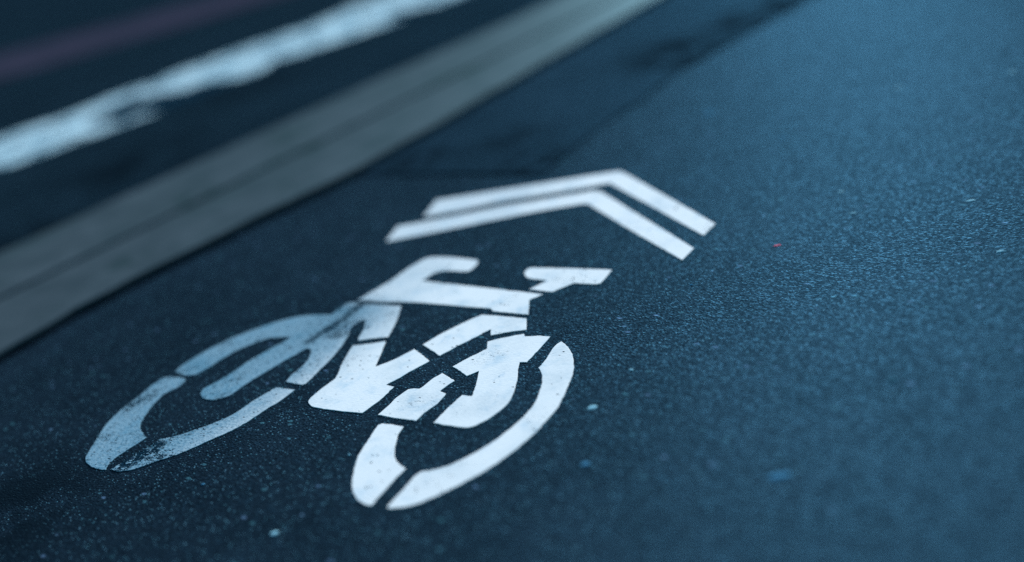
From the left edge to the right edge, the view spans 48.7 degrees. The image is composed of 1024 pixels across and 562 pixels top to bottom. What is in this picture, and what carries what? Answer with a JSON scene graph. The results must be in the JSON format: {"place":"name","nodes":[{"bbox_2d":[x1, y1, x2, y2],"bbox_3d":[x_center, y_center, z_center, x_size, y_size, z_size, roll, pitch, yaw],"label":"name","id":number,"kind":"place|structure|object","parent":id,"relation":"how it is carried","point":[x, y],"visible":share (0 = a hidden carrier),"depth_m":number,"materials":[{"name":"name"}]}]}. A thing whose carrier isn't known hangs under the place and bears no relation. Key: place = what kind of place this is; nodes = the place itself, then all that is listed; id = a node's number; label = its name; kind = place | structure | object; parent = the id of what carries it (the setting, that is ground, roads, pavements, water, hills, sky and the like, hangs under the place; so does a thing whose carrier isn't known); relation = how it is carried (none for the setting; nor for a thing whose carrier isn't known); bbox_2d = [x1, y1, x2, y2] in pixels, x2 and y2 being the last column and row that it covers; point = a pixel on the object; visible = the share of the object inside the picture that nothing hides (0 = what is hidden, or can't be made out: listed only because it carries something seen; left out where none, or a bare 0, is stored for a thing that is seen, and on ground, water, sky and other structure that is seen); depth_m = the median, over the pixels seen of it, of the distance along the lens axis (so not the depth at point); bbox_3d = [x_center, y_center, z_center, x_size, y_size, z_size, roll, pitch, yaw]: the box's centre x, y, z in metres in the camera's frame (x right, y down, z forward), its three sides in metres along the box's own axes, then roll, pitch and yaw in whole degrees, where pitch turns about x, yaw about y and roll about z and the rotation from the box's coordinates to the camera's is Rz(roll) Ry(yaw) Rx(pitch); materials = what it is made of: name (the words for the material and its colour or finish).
{"place":"outdoors","nodes":[
{"label":"outdoors","id":0,"kind":"place"},
{"bbox_2d":[0,0,550,251],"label":"carriageway","id":1,"kind":"structure","parent":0,"point":[45,192],"depth_m":6.31,"materials":[{"name":"black asphalt"}]},
{"bbox_2d":[0,0,263,77],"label":"painted strip","id":2,"kind":"object","parent":1,"relation":"on","point":[21,60],"visible":1,"depth_m":10.56,"materials":[{"name":"paint"}]},
{"bbox_2d":[0,0,446,168],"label":"lane line","id":3,"kind":"object","parent":1,"relation":"on","point":[140,102],"visible":1,"depth_m":6.86,"materials":[{"name":"paint"}]},
{"bbox_2d":[0,0,658,359],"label":"joint bed","id":4,"kind":"object","parent":1,"relation":"on","point":[240,229],"visible":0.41,"depth_m":3.88,"materials":[{"name":"black asphalt"}]},
{"bbox_2d":[0,0,654,355],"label":"gutter","id":5,"kind":"object","parent":4,"relation":"on","point":[33,310],"visible":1,"depth_m":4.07,"materials":[{"name":"concrete"}]},
{"bbox_2d":[0,0,1023,561],"bbox_3d":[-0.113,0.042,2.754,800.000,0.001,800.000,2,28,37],"label":"road","id":6,"kind":"structure","parent":0,"point":[752,358],"depth_m":2.37,"materials":[{"name":"black asphalt"}]},
{"bbox_2d":[85,257,611,508],"bbox_3d":[-0.310,0.177,2.564,1.138,0.001,1.038,2,28,37],"label":"bicycle marking","id":7,"kind":"object","parent":6,"relation":"on","point":[360,382],"visible":1,"depth_m":2.49,"materials":[{"name":"paint"}]},
{"bbox_2d":[386,190,693,259],"bbox_3d":[0.114,-0.171,3.100,1.054,0.001,0.392,5,30,40],"label":"chevron marking","id":8,"kind":"object","parent":6,"relation":"on","point":[625,217],"visible":1,"depth_m":3.20,"materials":[{"name":"paint"}]},
{"bbox_2d":[424,171,714,235],"bbox_3d":[0.195,-0.238,3.204,1.054,0.001,0.377,6,31,42],"label":"chevron marking","id":9,"kind":"object","parent":6,"relation":"on","point":[663,203],"visible":1,"depth_m":3.30,"materials":[{"name":"paint"}]},
{"bbox_2d":[361,0,806,172],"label":"road patch","id":10,"kind":"object","parent":6,"relation":"on","point":[545,118],"visible":1,"depth_m":4.29,"materials":[{"name":"black asphalt"}]},
{"bbox_2d":[588,405,596,409],"bbox_3d":[0.151,0.237,2.122,0.019,0.002,0.017,-11,23,11],"label":"stone chip","id":11,"kind":"object","parent":6,"relation":"on","point":[592,407],"visible":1,"depth_m":2.12,"materials":[{"name":"stone"}]},
{"bbox_2d":[768,472,790,479],"bbox_3d":[0.422,0.307,1.782,0.037,0.002,0.014,-11,23,11],"label":"stone chip","id":12,"kind":"object","parent":6,"relation":"on","point":[777,476],"visible":1,"depth_m":1.78,"materials":[{"name":"stone"}]}
]}

